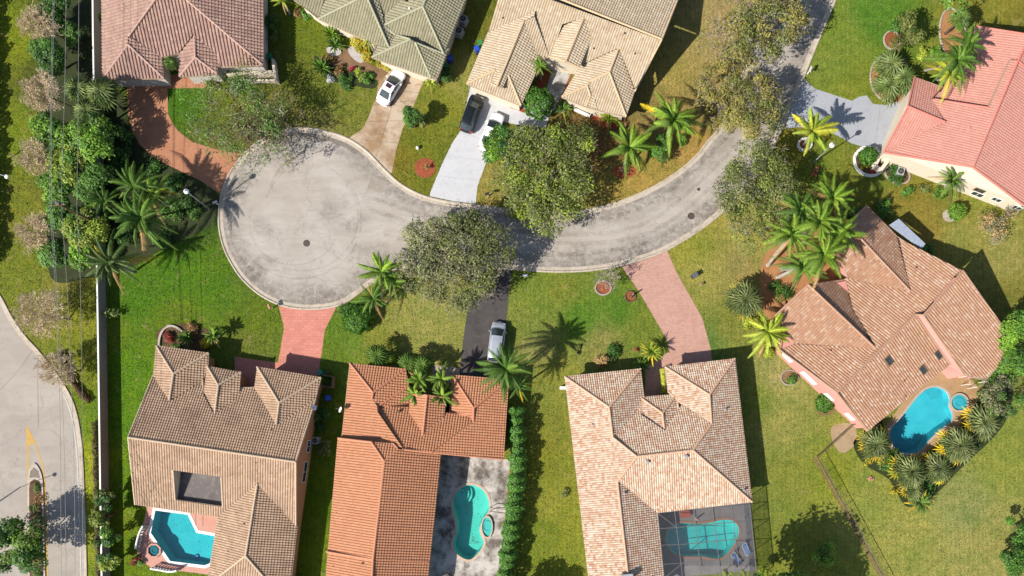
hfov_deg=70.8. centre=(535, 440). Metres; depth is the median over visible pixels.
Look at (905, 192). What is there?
shrub
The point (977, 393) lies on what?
shrub
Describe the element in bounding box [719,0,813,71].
sparse tree
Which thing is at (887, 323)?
house
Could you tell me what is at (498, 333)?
parked car
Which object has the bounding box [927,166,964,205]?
feather palm
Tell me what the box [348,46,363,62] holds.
gravel
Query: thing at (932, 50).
shrub
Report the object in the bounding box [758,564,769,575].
sapling
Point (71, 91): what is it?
fan palm
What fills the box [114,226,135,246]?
shrub
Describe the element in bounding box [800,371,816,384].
window
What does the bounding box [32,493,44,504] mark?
island shrub
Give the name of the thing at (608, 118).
cycad
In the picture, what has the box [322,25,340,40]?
cordyline
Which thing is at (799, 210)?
royal palm
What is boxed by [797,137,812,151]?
flower bed
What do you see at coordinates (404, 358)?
fan palm
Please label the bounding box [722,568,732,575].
sapling
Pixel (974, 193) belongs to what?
window
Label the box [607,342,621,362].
shrub
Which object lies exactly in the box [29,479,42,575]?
island soil
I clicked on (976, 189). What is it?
window
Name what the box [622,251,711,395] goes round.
driveway
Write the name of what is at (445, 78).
shrub
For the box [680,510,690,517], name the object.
patio table
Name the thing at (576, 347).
shrub
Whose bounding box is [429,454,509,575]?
pool deck
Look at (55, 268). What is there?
overhead cable
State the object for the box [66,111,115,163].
broadleaf tree
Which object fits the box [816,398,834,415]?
flower bed
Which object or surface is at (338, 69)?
shrub
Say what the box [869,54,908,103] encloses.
flower bed
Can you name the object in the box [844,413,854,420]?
window
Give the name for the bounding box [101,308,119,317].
shrub
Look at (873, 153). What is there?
clipped bush
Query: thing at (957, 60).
feather palm
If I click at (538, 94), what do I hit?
clipped tree
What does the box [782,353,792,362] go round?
window
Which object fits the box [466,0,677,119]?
house
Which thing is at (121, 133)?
shrub
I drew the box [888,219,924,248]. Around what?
patio roof
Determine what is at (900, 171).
air conditioner
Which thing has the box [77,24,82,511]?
overhead cable
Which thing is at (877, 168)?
planter box
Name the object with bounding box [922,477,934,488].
shrub
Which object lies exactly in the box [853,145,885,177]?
flower bed
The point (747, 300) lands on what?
fan palm
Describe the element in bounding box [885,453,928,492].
fan palm
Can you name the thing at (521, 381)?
feather palm
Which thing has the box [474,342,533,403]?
feather palm
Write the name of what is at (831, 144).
street lamp
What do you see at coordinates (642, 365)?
cycad
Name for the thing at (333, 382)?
bin enclosure
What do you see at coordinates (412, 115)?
broadleaf tree
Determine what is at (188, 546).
swimming pool
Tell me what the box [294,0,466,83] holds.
house
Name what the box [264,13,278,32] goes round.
shrub
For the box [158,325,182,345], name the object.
garden kerb
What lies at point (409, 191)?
kerb
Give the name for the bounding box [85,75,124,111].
fan palm
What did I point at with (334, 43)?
cordyline
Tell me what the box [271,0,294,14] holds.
feather palm
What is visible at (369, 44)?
feather palm
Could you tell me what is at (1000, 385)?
sparse tree
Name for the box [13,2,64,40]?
bare tree
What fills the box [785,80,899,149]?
driveway
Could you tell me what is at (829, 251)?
royal palm
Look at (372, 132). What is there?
driveway
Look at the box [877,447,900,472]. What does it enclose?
shrub
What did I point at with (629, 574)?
roof fan box
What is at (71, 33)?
broadleaf tree
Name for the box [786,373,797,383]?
shrub
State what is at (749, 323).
shrub
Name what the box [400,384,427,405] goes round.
feather palm
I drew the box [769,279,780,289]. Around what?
shrub
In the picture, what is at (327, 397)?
wheeled bin
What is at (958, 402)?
spa tub
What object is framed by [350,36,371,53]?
croton bush
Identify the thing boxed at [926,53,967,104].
feather palm
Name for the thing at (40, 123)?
broadleaf tree
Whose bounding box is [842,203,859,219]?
shrub
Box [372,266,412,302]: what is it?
feather palm
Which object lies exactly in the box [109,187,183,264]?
feather palm
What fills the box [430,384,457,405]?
feather palm
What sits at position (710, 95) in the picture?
sparse tree
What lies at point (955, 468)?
mulch
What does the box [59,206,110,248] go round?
broadleaf tree
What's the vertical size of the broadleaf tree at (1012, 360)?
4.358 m
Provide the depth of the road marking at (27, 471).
89.98 m
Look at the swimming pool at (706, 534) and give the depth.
90.95 m
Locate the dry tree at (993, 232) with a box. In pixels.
[976,206,1019,244]
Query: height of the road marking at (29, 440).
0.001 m
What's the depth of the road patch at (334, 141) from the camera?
89.98 m
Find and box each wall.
[92,0,109,575]
[226,70,273,78]
[245,79,274,82]
[271,59,279,84]
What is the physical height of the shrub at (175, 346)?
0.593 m
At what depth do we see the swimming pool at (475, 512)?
91.10 m
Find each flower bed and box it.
[156,324,215,351]
[414,158,435,177]
[594,280,611,295]
[612,165,635,177]
[624,290,635,302]
[780,370,798,385]
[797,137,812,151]
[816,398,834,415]
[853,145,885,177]
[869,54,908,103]
[883,30,900,49]
[884,165,910,184]
[939,7,965,52]
[943,209,955,221]
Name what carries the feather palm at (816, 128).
in the flower bed at (800, 142)
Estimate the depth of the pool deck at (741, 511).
89.99 m
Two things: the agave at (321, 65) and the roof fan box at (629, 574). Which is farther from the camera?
the agave at (321, 65)
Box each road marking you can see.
[26,426,33,446]
[26,432,27,509]
[27,426,47,575]
[63,395,81,575]
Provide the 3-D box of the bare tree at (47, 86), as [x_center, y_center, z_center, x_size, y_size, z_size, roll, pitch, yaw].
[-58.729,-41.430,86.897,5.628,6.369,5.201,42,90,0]
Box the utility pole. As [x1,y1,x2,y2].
[51,200,110,230]
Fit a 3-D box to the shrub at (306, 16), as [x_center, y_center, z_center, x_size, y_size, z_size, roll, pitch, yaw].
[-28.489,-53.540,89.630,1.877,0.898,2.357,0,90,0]
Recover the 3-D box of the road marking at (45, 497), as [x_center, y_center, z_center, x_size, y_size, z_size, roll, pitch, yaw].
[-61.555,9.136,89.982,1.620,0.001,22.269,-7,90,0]
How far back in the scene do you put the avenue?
89.99 m
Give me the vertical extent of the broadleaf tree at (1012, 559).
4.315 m
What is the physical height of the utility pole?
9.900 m
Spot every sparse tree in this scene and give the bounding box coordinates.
[178,54,294,181]
[692,59,751,131]
[713,69,789,140]
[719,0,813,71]
[979,372,1023,424]
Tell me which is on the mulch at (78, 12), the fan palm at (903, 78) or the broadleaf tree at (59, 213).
the broadleaf tree at (59, 213)
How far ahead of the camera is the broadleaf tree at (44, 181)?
85.73 m
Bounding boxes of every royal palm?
[760,214,812,266]
[769,244,827,290]
[774,188,822,248]
[776,232,846,289]
[781,196,845,245]
[806,209,866,254]
[807,172,853,219]
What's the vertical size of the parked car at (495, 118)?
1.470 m
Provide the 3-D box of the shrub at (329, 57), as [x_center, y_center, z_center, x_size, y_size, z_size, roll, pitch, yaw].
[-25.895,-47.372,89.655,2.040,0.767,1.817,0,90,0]
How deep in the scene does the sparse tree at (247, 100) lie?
85.29 m
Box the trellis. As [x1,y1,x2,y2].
[959,376,987,388]
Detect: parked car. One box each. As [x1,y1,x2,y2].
[375,69,405,106]
[459,94,482,133]
[478,112,504,150]
[487,322,506,362]
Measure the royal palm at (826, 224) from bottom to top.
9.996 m
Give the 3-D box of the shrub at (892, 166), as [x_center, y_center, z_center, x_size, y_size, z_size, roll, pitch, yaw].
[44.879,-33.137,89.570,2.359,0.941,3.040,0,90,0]
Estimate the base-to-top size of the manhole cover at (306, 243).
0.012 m
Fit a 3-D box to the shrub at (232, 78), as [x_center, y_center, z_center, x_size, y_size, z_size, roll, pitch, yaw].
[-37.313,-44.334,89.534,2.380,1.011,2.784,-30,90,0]
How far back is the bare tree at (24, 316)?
86.04 m
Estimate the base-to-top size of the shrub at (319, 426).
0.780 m
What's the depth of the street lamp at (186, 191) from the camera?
85.67 m
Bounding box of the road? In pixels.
[223,0,830,304]
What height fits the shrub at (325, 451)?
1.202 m
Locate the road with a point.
(332, 208)
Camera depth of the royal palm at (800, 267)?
83.20 m
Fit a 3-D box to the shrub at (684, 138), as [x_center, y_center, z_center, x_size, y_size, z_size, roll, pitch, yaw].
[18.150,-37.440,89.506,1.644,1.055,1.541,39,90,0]
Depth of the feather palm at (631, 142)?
85.99 m
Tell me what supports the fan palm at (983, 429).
on the mulch at (955, 468)
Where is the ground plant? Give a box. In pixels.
[890,484,898,494]
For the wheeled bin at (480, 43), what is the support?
on the lawn at (346, 354)
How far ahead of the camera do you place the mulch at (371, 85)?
89.99 m
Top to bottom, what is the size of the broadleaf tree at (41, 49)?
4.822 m
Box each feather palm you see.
[84,181,123,228]
[108,158,181,210]
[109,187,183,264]
[131,174,183,223]
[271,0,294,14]
[349,282,404,320]
[356,251,403,298]
[361,33,375,53]
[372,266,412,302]
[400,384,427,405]
[404,366,431,393]
[425,361,455,390]
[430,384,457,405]
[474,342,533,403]
[507,368,537,400]
[530,54,551,80]
[600,121,660,177]
[641,92,705,156]
[743,312,789,358]
[792,108,838,155]
[922,37,982,95]
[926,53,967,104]
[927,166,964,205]
[933,21,986,86]
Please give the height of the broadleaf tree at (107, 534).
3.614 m
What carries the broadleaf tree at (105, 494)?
on the lawn at (346, 354)
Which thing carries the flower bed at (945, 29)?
on the lawn at (346, 354)
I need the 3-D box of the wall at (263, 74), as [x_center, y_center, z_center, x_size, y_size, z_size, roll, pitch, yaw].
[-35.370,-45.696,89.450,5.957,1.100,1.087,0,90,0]
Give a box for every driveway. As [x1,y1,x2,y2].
[127,74,242,193]
[235,305,335,386]
[349,67,422,173]
[430,87,552,203]
[460,269,511,377]
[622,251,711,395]
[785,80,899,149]
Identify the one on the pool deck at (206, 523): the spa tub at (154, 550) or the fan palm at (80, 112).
the spa tub at (154, 550)
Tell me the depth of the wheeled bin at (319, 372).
88.98 m
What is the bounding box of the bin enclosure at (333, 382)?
[322,374,335,387]
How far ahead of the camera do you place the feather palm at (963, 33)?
83.01 m
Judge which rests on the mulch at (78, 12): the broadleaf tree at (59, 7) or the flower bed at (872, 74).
the broadleaf tree at (59, 7)
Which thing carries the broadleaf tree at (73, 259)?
on the mulch at (78, 12)
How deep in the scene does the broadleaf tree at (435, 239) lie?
84.53 m
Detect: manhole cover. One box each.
[303,240,309,246]
[688,213,694,218]
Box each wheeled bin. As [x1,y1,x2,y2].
[267,53,272,61]
[316,369,323,376]
[325,395,331,400]
[447,54,453,63]
[474,45,479,55]
[477,39,482,47]
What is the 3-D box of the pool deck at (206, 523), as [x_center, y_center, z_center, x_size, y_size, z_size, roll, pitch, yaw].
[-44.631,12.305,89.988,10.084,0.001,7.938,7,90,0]
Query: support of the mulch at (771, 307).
on the lawn at (346, 354)
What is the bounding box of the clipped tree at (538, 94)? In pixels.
[523,86,554,120]
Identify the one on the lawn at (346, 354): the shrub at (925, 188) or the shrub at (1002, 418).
the shrub at (925, 188)
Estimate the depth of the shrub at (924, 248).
89.58 m
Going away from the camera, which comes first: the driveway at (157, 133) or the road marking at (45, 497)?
the road marking at (45, 497)
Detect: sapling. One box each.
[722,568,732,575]
[739,569,745,575]
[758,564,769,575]
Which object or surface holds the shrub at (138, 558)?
on the lawn at (346, 354)
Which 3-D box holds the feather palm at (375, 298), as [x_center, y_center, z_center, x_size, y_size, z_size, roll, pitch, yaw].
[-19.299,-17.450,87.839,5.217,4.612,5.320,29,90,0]
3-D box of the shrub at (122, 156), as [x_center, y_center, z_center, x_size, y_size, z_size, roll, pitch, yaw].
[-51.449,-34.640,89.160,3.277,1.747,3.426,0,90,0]
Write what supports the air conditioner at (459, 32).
on the lawn at (346, 354)
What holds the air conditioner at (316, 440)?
on the lawn at (346, 354)
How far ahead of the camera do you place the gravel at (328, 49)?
89.99 m
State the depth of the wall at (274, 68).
89.04 m
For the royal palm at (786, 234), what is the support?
on the mulch at (771, 307)
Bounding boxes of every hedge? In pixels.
[56,351,92,402]
[90,421,100,575]
[496,406,528,575]
[659,368,666,393]
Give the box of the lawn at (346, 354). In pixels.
[0,0,1023,575]
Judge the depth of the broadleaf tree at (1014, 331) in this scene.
85.74 m
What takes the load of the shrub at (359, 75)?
on the mulch at (371, 85)
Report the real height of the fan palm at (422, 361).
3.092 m
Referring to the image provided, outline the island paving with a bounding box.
[29,467,39,477]
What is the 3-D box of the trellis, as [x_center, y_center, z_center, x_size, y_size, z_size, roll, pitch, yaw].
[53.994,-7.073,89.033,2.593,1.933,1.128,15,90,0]
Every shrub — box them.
[28,504,39,515]
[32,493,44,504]
[33,482,40,493]
[33,566,41,575]
[94,209,110,221]
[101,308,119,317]
[106,146,132,172]
[111,125,133,147]
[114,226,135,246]
[129,554,143,566]
[139,156,163,183]
[151,226,175,250]
[157,199,184,222]
[162,331,173,343]
[163,173,183,195]
[171,343,180,347]
[176,188,196,209]
[187,203,202,219]
[187,321,198,334]
[205,80,218,91]
[224,76,243,94]
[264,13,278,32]
[267,30,277,42]
[293,8,302,17]
[300,9,312,20]
[314,404,329,420]
[315,421,325,430]
[316,439,331,456]
[321,53,335,66]
[326,74,335,82]
[334,63,344,77]
[337,303,349,314]
[338,73,353,91]
[355,67,366,81]
[362,71,374,84]
[376,62,389,71]
[418,114,427,127]
[440,67,451,82]
[561,486,569,497]
[574,345,580,354]
[593,354,609,368]
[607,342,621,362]
[676,133,687,146]
[742,315,762,330]
[763,348,775,357]
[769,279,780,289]
[769,284,794,302]
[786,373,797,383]
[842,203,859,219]
[873,198,896,222]
[876,451,888,465]
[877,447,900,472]
[886,163,904,186]
[900,185,914,197]
[916,46,929,60]
[918,183,931,193]
[922,242,935,253]
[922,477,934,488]
[924,484,936,497]
[929,44,942,57]
[932,186,946,200]
[967,429,980,451]
[976,388,997,408]
[988,369,998,381]
[997,400,1008,422]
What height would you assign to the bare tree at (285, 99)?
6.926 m
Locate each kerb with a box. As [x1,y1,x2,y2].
[0,295,87,575]
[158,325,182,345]
[218,0,835,309]
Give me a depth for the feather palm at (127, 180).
84.60 m
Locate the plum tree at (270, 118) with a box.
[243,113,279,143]
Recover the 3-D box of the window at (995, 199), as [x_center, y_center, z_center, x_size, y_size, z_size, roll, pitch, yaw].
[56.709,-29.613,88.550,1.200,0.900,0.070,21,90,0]
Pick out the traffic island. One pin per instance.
(40, 479)
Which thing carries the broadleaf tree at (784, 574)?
on the lawn at (346, 354)
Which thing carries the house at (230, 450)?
on the lawn at (346, 354)
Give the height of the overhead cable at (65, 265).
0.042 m
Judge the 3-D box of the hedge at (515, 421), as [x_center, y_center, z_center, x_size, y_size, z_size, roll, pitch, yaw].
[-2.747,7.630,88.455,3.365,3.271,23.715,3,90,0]
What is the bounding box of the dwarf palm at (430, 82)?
[421,78,439,92]
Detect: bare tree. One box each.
[8,135,56,176]
[9,289,72,339]
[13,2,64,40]
[13,210,66,256]
[17,66,73,111]
[33,345,81,392]
[229,74,312,173]
[593,267,619,291]
[695,11,761,78]
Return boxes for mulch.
[43,0,218,282]
[314,56,377,88]
[531,70,549,104]
[560,74,570,98]
[590,115,626,127]
[760,230,839,319]
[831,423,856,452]
[853,368,1012,506]
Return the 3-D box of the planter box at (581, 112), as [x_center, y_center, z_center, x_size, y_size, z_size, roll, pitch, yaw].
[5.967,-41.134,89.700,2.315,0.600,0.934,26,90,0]
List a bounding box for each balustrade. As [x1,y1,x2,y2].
[134,525,146,548]
[150,567,179,572]
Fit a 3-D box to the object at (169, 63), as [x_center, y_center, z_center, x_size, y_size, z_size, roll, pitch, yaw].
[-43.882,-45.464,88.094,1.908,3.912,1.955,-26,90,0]
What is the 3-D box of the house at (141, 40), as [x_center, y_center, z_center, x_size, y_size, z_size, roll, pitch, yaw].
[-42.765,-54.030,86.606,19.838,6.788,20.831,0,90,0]
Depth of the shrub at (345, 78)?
89.55 m
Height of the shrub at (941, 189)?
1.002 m
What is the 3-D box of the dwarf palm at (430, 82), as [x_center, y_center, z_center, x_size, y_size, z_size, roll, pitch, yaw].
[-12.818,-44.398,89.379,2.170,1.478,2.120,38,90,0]
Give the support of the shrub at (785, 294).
on the mulch at (771, 307)
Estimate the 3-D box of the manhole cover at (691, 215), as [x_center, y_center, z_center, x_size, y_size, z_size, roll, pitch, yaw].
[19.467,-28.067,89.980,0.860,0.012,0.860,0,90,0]
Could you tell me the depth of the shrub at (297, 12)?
89.61 m
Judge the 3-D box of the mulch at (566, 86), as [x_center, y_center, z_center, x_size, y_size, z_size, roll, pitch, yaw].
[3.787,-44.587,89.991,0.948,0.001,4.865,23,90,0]
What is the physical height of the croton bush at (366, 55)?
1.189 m
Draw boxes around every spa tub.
[147,543,161,557]
[481,515,492,538]
[949,393,968,411]
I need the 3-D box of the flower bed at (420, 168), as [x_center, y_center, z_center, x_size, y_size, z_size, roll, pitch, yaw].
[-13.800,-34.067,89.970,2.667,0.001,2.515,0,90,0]
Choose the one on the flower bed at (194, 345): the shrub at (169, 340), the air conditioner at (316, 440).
the shrub at (169, 340)
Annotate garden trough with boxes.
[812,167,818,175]
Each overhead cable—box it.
[50,9,60,486]
[51,22,65,536]
[61,27,74,509]
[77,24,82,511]
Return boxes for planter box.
[574,107,591,117]
[870,153,889,173]
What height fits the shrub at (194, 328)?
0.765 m
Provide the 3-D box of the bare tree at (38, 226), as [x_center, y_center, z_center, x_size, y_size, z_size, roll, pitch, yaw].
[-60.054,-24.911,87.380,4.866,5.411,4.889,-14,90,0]
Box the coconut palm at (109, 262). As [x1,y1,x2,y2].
[84,228,160,291]
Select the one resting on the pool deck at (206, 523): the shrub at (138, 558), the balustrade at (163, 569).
the balustrade at (163, 569)
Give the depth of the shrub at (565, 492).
89.62 m
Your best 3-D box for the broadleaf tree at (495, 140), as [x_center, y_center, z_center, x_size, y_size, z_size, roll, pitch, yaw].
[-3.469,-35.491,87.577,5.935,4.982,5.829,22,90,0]
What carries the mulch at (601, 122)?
on the lawn at (346, 354)
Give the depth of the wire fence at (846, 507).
89.39 m
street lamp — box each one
[184,189,209,208]
[813,142,834,162]
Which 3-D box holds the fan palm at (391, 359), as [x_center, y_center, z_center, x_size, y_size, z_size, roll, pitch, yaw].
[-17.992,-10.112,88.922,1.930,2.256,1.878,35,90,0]
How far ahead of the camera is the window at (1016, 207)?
88.53 m
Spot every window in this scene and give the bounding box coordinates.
[301,461,307,482]
[306,440,310,452]
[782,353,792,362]
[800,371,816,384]
[823,393,833,400]
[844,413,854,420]
[969,191,984,197]
[973,187,985,193]
[990,197,1002,202]
[1010,205,1022,210]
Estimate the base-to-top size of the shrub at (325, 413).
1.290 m
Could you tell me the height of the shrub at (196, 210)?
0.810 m
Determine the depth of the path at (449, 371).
89.99 m
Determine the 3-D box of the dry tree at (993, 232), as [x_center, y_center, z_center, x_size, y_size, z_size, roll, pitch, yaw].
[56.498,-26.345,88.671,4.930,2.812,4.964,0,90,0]
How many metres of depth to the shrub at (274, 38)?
89.17 m
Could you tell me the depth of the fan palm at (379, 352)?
87.42 m
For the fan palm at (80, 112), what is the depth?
85.46 m
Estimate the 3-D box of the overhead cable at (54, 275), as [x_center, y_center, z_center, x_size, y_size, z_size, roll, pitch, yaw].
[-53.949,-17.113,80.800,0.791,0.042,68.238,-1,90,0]
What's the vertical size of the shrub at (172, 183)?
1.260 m
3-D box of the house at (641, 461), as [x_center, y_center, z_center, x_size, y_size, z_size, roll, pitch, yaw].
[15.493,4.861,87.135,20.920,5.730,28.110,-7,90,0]
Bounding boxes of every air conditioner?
[312,437,320,443]
[455,26,464,39]
[459,14,468,27]
[895,166,905,177]
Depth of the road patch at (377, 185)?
89.98 m
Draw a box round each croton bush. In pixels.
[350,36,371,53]
[360,47,372,62]
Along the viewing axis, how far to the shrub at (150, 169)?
89.27 m
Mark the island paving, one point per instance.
(34, 472)
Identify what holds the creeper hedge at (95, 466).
on the lawn at (346, 354)
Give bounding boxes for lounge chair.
[731,552,741,564]
[741,542,750,555]
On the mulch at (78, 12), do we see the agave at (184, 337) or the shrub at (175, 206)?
the shrub at (175, 206)
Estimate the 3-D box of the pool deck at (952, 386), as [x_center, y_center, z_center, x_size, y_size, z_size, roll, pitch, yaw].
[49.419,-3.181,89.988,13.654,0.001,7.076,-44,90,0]
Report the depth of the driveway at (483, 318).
89.99 m
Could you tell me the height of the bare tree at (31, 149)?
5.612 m
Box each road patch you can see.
[261,133,357,153]
[367,176,387,192]
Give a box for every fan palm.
[64,75,97,108]
[73,95,108,126]
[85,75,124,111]
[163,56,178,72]
[365,342,390,366]
[383,352,395,365]
[396,352,416,375]
[412,354,433,376]
[721,278,763,320]
[856,424,891,462]
[869,75,901,108]
[871,50,904,84]
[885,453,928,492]
[890,65,918,98]
[898,481,925,503]
[920,450,953,485]
[933,423,978,466]
[944,7,972,34]
[959,404,1000,442]
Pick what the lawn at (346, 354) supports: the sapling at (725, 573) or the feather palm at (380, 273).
the feather palm at (380, 273)
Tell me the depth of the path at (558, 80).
89.99 m
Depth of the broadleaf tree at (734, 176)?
84.50 m
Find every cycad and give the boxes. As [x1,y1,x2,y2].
[202,324,223,347]
[554,99,572,119]
[597,113,618,131]
[632,357,651,373]
[640,339,662,364]
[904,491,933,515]
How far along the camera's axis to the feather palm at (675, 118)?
84.10 m
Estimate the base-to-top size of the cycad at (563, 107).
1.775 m
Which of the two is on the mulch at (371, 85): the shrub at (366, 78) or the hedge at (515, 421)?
the shrub at (366, 78)
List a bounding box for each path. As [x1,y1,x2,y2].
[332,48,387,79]
[433,365,459,382]
[543,70,569,110]
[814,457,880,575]
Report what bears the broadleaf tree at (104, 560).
on the lawn at (346, 354)
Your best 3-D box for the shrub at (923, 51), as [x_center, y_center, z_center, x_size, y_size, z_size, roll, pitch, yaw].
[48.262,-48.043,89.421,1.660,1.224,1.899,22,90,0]
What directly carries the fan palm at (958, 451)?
on the mulch at (955, 468)
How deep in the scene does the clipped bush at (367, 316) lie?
88.20 m
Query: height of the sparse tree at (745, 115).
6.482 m
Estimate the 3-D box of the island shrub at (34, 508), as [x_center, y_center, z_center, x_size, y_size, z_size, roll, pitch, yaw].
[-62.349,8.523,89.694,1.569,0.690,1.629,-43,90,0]
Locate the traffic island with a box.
[28,463,45,575]
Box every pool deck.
[137,507,216,574]
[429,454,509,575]
[658,502,755,575]
[885,372,980,458]
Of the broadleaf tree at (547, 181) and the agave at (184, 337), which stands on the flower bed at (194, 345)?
the agave at (184, 337)
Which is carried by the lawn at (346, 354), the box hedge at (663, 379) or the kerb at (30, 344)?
the box hedge at (663, 379)
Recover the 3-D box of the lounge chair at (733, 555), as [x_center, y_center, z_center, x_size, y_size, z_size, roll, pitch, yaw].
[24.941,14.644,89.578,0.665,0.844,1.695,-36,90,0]
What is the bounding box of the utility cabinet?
[691,272,698,278]
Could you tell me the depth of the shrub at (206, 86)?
89.52 m
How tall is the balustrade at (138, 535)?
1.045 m
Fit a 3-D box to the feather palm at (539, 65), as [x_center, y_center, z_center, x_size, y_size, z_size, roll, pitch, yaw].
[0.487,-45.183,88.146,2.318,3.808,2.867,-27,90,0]
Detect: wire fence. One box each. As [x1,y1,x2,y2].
[816,456,885,575]
[817,424,855,455]
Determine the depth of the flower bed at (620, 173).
89.97 m
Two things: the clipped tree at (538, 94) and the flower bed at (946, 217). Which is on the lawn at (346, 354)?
the flower bed at (946, 217)
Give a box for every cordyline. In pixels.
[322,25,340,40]
[323,36,345,54]
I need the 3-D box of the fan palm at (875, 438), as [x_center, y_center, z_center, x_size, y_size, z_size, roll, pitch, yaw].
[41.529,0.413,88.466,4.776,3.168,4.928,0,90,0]
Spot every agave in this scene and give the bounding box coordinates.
[176,330,193,346]
[310,55,332,77]
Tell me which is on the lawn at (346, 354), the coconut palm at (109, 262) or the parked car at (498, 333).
the coconut palm at (109, 262)
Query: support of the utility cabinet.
on the lawn at (346, 354)
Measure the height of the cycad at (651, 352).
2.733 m
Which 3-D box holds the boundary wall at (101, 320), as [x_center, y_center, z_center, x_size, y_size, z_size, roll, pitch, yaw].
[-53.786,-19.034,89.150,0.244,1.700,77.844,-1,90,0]
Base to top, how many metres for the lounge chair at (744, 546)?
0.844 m
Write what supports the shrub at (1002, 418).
on the mulch at (955, 468)
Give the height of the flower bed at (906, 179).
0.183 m
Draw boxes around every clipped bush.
[199,338,210,348]
[341,303,373,335]
[815,393,834,413]
[858,146,878,166]
[947,202,966,220]
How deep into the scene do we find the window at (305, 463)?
88.40 m
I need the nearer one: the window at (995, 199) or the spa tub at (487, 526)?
the window at (995, 199)
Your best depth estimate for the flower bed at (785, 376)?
89.97 m
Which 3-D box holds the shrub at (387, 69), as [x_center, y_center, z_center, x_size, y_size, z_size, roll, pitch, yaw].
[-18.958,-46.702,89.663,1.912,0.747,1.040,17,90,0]
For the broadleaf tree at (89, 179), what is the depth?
85.92 m
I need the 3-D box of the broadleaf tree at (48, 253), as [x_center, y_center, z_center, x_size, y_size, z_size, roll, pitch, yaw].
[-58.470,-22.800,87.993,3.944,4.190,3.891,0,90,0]
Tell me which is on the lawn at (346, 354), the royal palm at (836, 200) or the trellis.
the royal palm at (836, 200)
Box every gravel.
[326,47,340,55]
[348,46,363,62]
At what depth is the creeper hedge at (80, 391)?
89.52 m
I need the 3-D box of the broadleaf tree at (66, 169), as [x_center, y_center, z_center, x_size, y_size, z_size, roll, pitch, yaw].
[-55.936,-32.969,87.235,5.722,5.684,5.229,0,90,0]
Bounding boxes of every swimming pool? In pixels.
[148,508,214,567]
[451,483,491,561]
[663,518,740,560]
[888,385,954,455]
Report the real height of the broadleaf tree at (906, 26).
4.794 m
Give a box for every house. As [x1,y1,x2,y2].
[101,0,267,86]
[127,345,322,575]
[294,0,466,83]
[326,362,508,575]
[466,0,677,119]
[564,358,752,575]
[770,205,1006,431]
[879,25,1023,210]
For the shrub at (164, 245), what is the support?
on the mulch at (78, 12)
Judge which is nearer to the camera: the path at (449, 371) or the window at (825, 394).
the window at (825, 394)
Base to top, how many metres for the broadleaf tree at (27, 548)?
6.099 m
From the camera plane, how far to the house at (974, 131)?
85.64 m
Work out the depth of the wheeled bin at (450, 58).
88.98 m
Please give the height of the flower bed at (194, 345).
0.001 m
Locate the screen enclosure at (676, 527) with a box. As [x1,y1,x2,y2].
[657,502,756,575]
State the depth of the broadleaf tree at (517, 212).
86.99 m
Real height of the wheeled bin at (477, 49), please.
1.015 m
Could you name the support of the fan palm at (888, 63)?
on the flower bed at (872, 74)
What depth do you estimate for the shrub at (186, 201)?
89.50 m
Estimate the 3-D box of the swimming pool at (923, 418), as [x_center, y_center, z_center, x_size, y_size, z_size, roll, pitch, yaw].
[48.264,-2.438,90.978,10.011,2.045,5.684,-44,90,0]
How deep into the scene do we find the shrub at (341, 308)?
89.53 m
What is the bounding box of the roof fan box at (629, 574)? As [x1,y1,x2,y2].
[620,573,632,575]
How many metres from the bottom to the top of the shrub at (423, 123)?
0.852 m
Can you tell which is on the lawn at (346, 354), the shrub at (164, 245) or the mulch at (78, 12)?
the mulch at (78, 12)
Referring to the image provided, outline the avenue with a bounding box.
[0,305,81,575]
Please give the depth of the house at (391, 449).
85.86 m
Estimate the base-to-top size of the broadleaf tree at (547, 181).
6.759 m
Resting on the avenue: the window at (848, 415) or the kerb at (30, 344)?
the kerb at (30, 344)
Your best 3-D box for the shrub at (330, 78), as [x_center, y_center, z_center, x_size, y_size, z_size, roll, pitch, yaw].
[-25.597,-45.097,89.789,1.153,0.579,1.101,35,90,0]
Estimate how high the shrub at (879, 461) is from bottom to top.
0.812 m
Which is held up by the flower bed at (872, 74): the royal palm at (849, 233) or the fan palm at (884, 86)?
the fan palm at (884, 86)
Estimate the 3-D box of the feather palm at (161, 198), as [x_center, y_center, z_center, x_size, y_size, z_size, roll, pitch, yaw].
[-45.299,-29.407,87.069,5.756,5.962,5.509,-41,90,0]
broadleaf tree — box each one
[0,515,49,573]
[26,37,67,77]
[27,111,74,154]
[35,0,70,27]
[35,168,72,204]
[36,237,68,267]
[44,142,86,185]
[44,197,84,231]
[58,20,82,47]
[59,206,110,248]
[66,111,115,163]
[67,246,93,271]
[71,161,116,205]
[86,504,116,527]
[93,488,116,505]
[93,525,121,546]
[95,553,122,571]
[393,203,521,321]
[401,104,424,128]
[482,123,531,170]
[485,119,599,239]
[502,183,551,228]
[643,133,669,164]
[712,135,801,256]
[744,570,805,575]
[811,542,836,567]
[889,9,926,51]
[932,0,969,15]
[995,345,1023,376]
[997,309,1023,350]
[998,535,1023,575]
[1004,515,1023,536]

